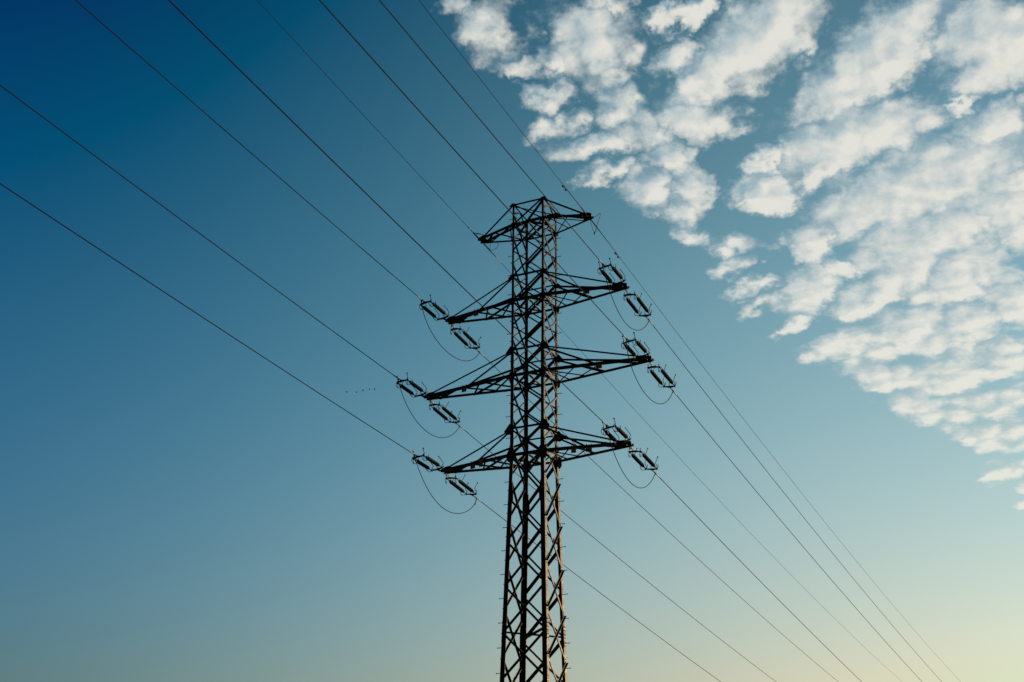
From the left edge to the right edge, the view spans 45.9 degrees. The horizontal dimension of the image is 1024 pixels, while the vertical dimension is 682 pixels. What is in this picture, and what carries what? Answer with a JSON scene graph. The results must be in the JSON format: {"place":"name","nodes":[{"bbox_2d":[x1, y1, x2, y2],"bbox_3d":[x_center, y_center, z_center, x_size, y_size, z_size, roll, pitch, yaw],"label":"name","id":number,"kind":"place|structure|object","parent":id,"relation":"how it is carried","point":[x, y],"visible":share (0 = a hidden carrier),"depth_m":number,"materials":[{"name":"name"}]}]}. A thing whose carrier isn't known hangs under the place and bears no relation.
{"place":"outdoors","nodes":[
{"label":"outdoors","id":0,"kind":"place"},
{"bbox_2d":[0,0,1023,681],"label":"sky","id":1,"kind":"structure","parent":0,"point":[823,200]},
{"label":"ground","id":2,"kind":"structure","parent":0,"visible":0},
{"bbox_2d":[423,196,653,681],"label":"transmission tower","id":3,"kind":"structure","parent":2,"relation":"on","point":[542,451],"depth_m":49.60,"materials":[{"name":"metal"}]},
{"bbox_2d":[257,0,479,239],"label":"earth wire","id":4,"kind":"object","parent":3,"relation":"attached to","point":[371,123],"visible":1,"depth_m":46.20,"materials":[{"name":"metal"}]},
{"bbox_2d":[393,373,426,397],"bbox_3d":[-4.369,1.806,51.310,0.804,0.621,2.890,-18,-29,17],"label":"insulator string","id":5,"kind":"object","parent":3,"relation":"attached to","point":[409,391],"visible":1,"depth_m":51.28,"materials":[{"name":"metal"}]},
{"bbox_2d":[0,85,392,374],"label":"power cable","id":6,"kind":"object","parent":5,"relation":"attached to","point":[182,220],"visible":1,"depth_m":38.09,"materials":[{"name":"black metal"}]},
{"bbox_2d":[398,379,459,437],"bbox_3d":[-3.569,3.293,52.317,0.059,1.511,5.587,-11,-28,23],"label":"jumper cable","id":7,"kind":"object","parent":5,"relation":"hanging from","point":[416,420],"visible":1,"depth_m":51.32,"materials":[{"name":"metal"}]},
{"bbox_2d":[409,448,443,471],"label":"insulator string","id":8,"kind":"object","parent":3,"relation":"attached to","point":[431,461],"visible":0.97,"depth_m":49.39,"materials":[{"name":"ceramic"}]},
{"bbox_2d":[0,183,408,450],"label":"power cable","id":9,"kind":"object","parent":8,"relation":"attached to","point":[190,309],"visible":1,"depth_m":36.19,"materials":[{"name":"black metal"}]},
{"bbox_2d":[414,454,476,513],"bbox_3d":[-2.755,6.304,50.455,0.059,1.545,5.588,-11,-28,23],"label":"jumper cable","id":10,"kind":"object","parent":8,"relation":"hanging from","point":[434,499],"visible":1,"depth_m":49.65,"materials":[{"name":"metal"}]},
{"bbox_2d":[417,294,449,321],"bbox_3d":[-3.470,-1.522,52.450,0.804,0.621,2.890,-18,-28,18],"label":"insulator string","id":11,"kind":"object","parent":3,"relation":"attached to","point":[431,313],"visible":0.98,"depth_m":52.43,"materials":[{"name":"metal"}]},
{"bbox_2d":[75,0,416,295],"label":"power cable","id":12,"kind":"object","parent":11,"relation":"attached to","point":[234,138],"visible":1,"depth_m":40.02,"materials":[{"name":"black metal"}]},
{"bbox_2d":[421,300,479,360],"bbox_3d":[-2.685,-0.036,53.465,0.059,1.476,5.588,-11,-28,23],"label":"jumper cable","id":13,"kind":"object","parent":11,"relation":"hanging from","point":[438,342],"visible":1,"depth_m":52.22,"materials":[{"name":"metal"}]},
{"bbox_2d":[429,400,463,429],"bbox_3d":[-2.878,3.171,53.964,0.804,0.745,3.210,-5,-30,28],"label":"insulator string","id":14,"kind":"object","parent":3,"relation":"attached to","point":[441,414],"visible":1,"depth_m":53.70,"materials":[{"name":"ceramic"}]},
{"bbox_2d":[464,430,775,681],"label":"power cable","id":15,"kind":"object","parent":14,"relation":"attached to","point":[621,560],"visible":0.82,"depth_m":69.90,"materials":[{"name":"black metal"}]},
{"bbox_2d":[445,474,480,501],"bbox_3d":[-2.066,6.184,52.100,0.804,0.745,3.210,-5,-30,28],"label":"insulator string","id":16,"kind":"object","parent":3,"relation":"attached to","point":[459,488],"visible":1,"depth_m":51.78,"materials":[{"name":"ceramic"}]},
{"bbox_2d":[482,502,720,681],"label":"power cable","id":17,"kind":"object","parent":16,"relation":"attached to","point":[602,594],"visible":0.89,"depth_m":64.16,"materials":[{"name":"black metal"}]},
{"bbox_2d":[450,324,483,356],"bbox_3d":[-2.006,-0.165,55.122,0.804,0.745,3.210,-5,-30,28],"label":"insulator string","id":18,"kind":"object","parent":3,"relation":"attached to","point":[462,340],"visible":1,"depth_m":54.85,"materials":[{"name":"metal"}]},
{"bbox_2d":[487,359,836,680],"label":"power cable","id":19,"kind":"object","parent":18,"relation":"attached to","point":[665,528],"visible":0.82,"depth_m":74.87,"materials":[{"name":"black metal"}]},
{"bbox_2d":[419,0,586,214],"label":"earth wire","id":20,"kind":"object","parent":3,"relation":"attached to","point":[505,111],"visible":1,"depth_m":45.18,"materials":[{"name":"metal"}]},
{"bbox_2d":[597,258,625,285],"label":"insulator string","id":21,"kind":"object","parent":3,"relation":"attached to","point":[616,272],"visible":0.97,"depth_m":49.24,"materials":[{"name":"metal"}]},
{"bbox_2d":[379,0,598,258],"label":"power cable","id":22,"kind":"object","parent":21,"relation":"attached to","point":[482,122],"visible":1,"depth_m":38.47,"materials":[{"name":"black metal"}]},
{"bbox_2d":[601,263,649,330],"bbox_3d":[4.791,-1.346,50.272,0.059,1.571,5.586,-11,-28,23],"label":"jumper cable","id":23,"kind":"object","parent":21,"relation":"hanging from","point":[614,303],"visible":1,"depth_m":48.98,"materials":[{"name":"metal"}]},
{"bbox_2d":[601,418,631,444],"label":"insulator string","id":24,"kind":"object","parent":3,"relation":"attached to","point":[621,432],"visible":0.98,"depth_m":46.23,"materials":[{"name":"ceramic"}]},
{"bbox_2d":[168,0,601,420],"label":"power cable","id":25,"kind":"object","parent":24,"relation":"attached to","point":[185,16],"visible":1,"depth_m":29.82,"materials":[{"name":"black metal"}]},
{"bbox_2d":[605,424,655,487],"bbox_3d":[4.714,4.904,47.304,0.059,1.565,5.586,-11,-28,23],"label":"jumper cable","id":26,"kind":"object","parent":24,"relation":"hanging from","point":[619,465],"visible":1,"depth_m":45.98,"materials":[{"name":"metal"}]},
{"bbox_2d":[621,332,649,359],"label":"insulator string","id":27,"kind":"object","parent":3,"relation":"attached to","point":[641,347],"visible":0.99,"depth_m":47.40,"materials":[{"name":"metal"}]},
{"bbox_2d":[319,0,622,334],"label":"power cable","id":28,"kind":"object","parent":27,"relation":"attached to","point":[458,154],"visible":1,"depth_m":33.63,"materials":[{"name":"black metal"}]},
{"bbox_2d":[626,338,673,403],"bbox_3d":[5.592,1.699,48.397,0.063,1.634,5.587,-11,-28,23],"label":"jumper cable","id":29,"kind":"object","parent":27,"relation":"hanging from","point":[638,382],"visible":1,"depth_m":46.87,"materials":[{"name":"metal"}]},
{"bbox_2d":[623,291,652,324],"bbox_3d":[5.484,-1.588,51.975,0.804,0.745,3.210,-5,-29,28],"label":"insulator string","id":30,"kind":"object","parent":3,"relation":"attached to","point":[640,302],"visible":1,"depth_m":51.72,"materials":[{"name":"metal"}]},
{"bbox_2d":[653,325,941,681],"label":"power cable","id":31,"kind":"object","parent":30,"relation":"attached to","point":[777,484],"visible":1,"depth_m":67.04,"materials":[{"name":"black metal"}]},
{"bbox_2d":[628,447,658,476],"bbox_3d":[5.405,4.762,48.962,0.804,0.745,3.210,-5,-30,28],"label":"insulator string","id":32,"kind":"object","parent":3,"relation":"attached to","point":[645,457],"visible":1,"depth_m":48.69,"materials":[{"name":"ceramic"}]},
{"bbox_2d":[659,477,861,681],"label":"power cable","id":33,"kind":"object","parent":32,"relation":"attached to","point":[755,576],"visible":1,"depth_m":60.69,"materials":[{"name":"black metal"}]},
{"bbox_2d":[647,363,676,395],"bbox_3d":[6.288,1.429,50.113,0.804,0.745,3.210,-5,-30,28],"label":"insulator string","id":34,"kind":"object","parent":3,"relation":"attached to","point":[657,378],"visible":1,"depth_m":49.81,"materials":[{"name":"metal"}]},
{"bbox_2d":[677,396,916,675],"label":"power cable","id":35,"kind":"object","parent":34,"relation":"attached to","point":[786,527],"visible":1,"depth_m":63.36,"materials":[{"name":"black metal"}]},
{"bbox_2d":[483,243,899,679],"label":"earth wire","id":36,"kind":"object","parent":3,"relation":"attached to","point":[686,465],"visible":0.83,"depth_m":76.59,"materials":[{"name":"metal"}]},
{"bbox_2d":[591,220,960,681],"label":"earth wire","id":37,"kind":"object","parent":3,"relation":"attached to","point":[734,407],"visible":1,"depth_m":66.76,"materials":[{"name":"metal"}]}
]}

